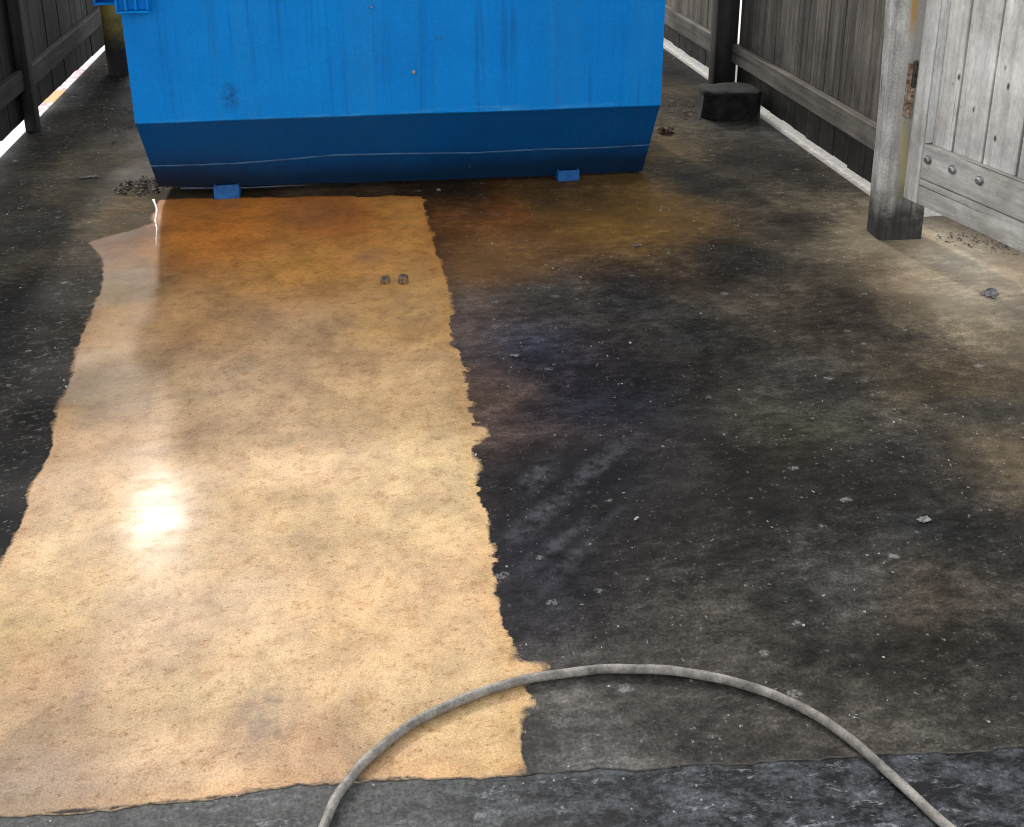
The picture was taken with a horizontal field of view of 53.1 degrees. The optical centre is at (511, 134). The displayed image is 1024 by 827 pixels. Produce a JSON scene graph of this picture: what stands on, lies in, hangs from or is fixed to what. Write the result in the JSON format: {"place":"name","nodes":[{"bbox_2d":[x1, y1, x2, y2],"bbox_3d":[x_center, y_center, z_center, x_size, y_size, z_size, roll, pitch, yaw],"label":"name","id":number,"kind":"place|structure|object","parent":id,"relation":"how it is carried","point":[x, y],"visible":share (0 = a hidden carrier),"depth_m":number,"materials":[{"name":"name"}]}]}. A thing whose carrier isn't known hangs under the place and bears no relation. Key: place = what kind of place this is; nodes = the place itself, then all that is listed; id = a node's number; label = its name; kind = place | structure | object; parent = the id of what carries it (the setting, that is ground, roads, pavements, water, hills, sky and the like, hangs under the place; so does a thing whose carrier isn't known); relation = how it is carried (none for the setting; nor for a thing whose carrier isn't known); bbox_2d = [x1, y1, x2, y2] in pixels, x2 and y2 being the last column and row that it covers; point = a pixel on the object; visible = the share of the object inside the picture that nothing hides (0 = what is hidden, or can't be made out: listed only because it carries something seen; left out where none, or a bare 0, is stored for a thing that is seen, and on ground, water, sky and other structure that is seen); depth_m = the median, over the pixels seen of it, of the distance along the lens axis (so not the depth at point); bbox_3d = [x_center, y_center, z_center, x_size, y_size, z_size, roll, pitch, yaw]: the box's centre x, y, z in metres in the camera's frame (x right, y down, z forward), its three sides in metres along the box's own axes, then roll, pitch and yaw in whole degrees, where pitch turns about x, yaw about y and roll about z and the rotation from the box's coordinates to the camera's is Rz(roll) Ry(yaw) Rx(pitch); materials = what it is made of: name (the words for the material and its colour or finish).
{"place":"outdoors","nodes":[
{"label":"outdoors","id":0,"kind":"place"},
{"bbox_2d":[0,48,869,276],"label":"concrete floor","id":1,"kind":"structure","parent":0,"point":[198,226],"depth_m":4.28,"materials":[{"name":"black concrete"}]},
{"bbox_2d":[79,174,98,177],"bbox_3d":[-1.889,0.189,4.570,0.096,0.004,0.046,-6,19,-20],"label":"paper scrap","id":2,"kind":"object","parent":1,"relation":"on","point":[88,176],"visible":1,"depth_m":4.57,"materials":[{"name":"grey paper"}]},
{"bbox_2d":[63,108,130,164],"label":"leaf litter","id":3,"kind":"object","parent":1,"relation":"on","point":[102,129],"visible":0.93,"depth_m":5.27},
{"bbox_2d":[100,5,128,75],"bbox_3d":[-2.456,-0.849,6.262,0.132,0.986,0.132,-3,18,-9],"label":"bollard","id":4,"kind":"object","parent":1,"relation":"on","point":[114,44],"visible":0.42,"depth_m":6.29,"materials":[{"name":"metal"}]},
{"bbox_2d":[114,175,166,195],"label":"leaf litter","id":5,"kind":"object","parent":1,"relation":"on","point":[130,183],"visible":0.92,"depth_m":4.44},
{"bbox_2d":[152,199,157,244],"bbox_3d":[-1.418,0.344,4.085,0.020,0.005,0.500,-6,18,-19],"label":"foam trickle","id":6,"kind":"object","parent":1,"relation":"on","point":[155,205],"visible":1,"depth_m":4.16,"materials":[{"name":"white liquid"}]},
{"bbox_2d":[93,0,665,199],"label":"rubbish bin","id":7,"kind":"object","parent":1,"relation":"on","point":[230,98],"visible":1,"depth_m":4.14,"materials":[{"name":"blue paint"}]},
{"bbox_2d":[6,62,1023,821],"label":"grit","id":8,"kind":"object","parent":1,"relation":"on","point":[502,384],"visible":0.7,"depth_m":3.14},
{"bbox_2d":[664,104,703,119],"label":"leaf litter","id":9,"kind":"object","parent":1,"relation":"on","point":[685,112],"visible":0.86,"depth_m":5.53,"materials":[{"name":"brown plant"}]},
{"bbox_2d":[664,0,712,67],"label":"wooden fence","id":10,"kind":"object","parent":1,"relation":"on","point":[687,26],"visible":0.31,"depth_m":6.57,"materials":[{"name":"grey wood"}]},
{"bbox_2d":[695,83,760,120],"bbox_3d":[1.161,-0.178,5.495,0.319,0.159,0.233,-2,17,-5],"label":"bait box","id":11,"kind":"object","parent":1,"relation":"on","point":[728,102],"visible":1,"depth_m":5.40,"materials":[{"name":"black plastic"}]},
{"bbox_2d":[0,0,942,216],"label":"pavement","id":12,"kind":"structure","parent":0,"point":[834,163],"depth_m":5.32,"materials":[{"name":"white concrete"}]},
{"bbox_2d":[0,0,103,140],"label":"wooden fence","id":13,"kind":"object","parent":12,"relation":"on","point":[48,48],"visible":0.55,"depth_m":5.48,"materials":[{"name":"grey wood"}]},
{"bbox_2d":[708,0,885,182],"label":"wooden fence","id":14,"kind":"object","parent":12,"relation":"on","point":[810,70],"visible":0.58,"depth_m":4.88,"materials":[{"name":"grey wood"}]},
{"bbox_2d":[0,216,1023,816],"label":"concrete floor","id":15,"kind":"structure","parent":0,"point":[288,568],"depth_m":2.39,"materials":[{"name":"beige concrete"}]},
{"bbox_2d":[380,276,389,284],"bbox_3d":[-0.438,0.505,3.545,0.034,0.021,0.034,-3,18,-9],"label":"bolt stub","id":16,"kind":"object","parent":15,"relation":"on","point":[384,280],"visible":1,"depth_m":3.53,"materials":[{"name":"metal"}]},
{"bbox_2d":[398,274,408,284],"bbox_3d":[-0.376,0.501,3.544,0.036,0.028,0.036,-3,18,-9],"label":"bolt stub","id":17,"kind":"object","parent":15,"relation":"on","point":[403,279],"visible":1,"depth_m":3.53,"materials":[{"name":"metal"}]},
{"bbox_2d":[867,0,926,239],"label":"gate post","id":18,"kind":"object","parent":15,"relation":"on","point":[894,213],"visible":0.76,"depth_m":3.78,"materials":[{"name":"wood"}]},
{"bbox_2d":[903,0,1023,252],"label":"wooden gate","id":19,"kind":"structure","parent":18,"relation":"attached to","point":[965,164],"depth_m":3.47,"materials":[{"name":"wood"}]},
{"bbox_2d":[917,515,931,522],"bbox_3d":[0.946,0.884,2.354,0.036,0.001,0.023,-8,19,-25],"label":"paper scrap","id":20,"kind":"object","parent":15,"relation":"on","point":[924,519],"visible":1,"depth_m":2.35,"materials":[{"name":"white paper"}]},
{"bbox_2d":[937,232,1018,254],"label":"leaf litter","id":21,"kind":"object","parent":15,"relation":"on","point":[1006,246],"visible":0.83,"depth_m":3.87,"materials":[{"name":"brown plant"}]},
{"bbox_2d":[981,287,998,297],"bbox_3d":[1.617,0.535,3.460,0.085,0.005,0.057,-13,22,-36],"label":"paper scrap","id":22,"kind":"object","parent":15,"relation":"on","point":[992,292],"visible":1,"depth_m":3.46,"materials":[{"name":"grey paper"}]},
{"bbox_2d":[0,747,1023,826],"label":"concrete apron","id":23,"kind":"object","parent":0,"point":[979,789],"visible":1,"depth_m":1.69,"materials":[{"name":"grey concrete"}]},
{"bbox_2d":[318,664,955,826],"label":"pressure hose","id":24,"kind":"object","parent":23,"relation":"on","point":[364,761],"visible":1,"depth_m":1.84,"materials":[{"name":"grey rubber"}]},
{"bbox_2d":[656,127,674,133],"bbox_3d":[0.788,-0.024,5.212,0.093,0.026,0.085,-16,24,-42],"label":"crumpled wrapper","id":25,"kind":"object","parent":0,"point":[665,130],"visible":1,"depth_m":5.21,"materials":[{"name":"paper"}]}
]}

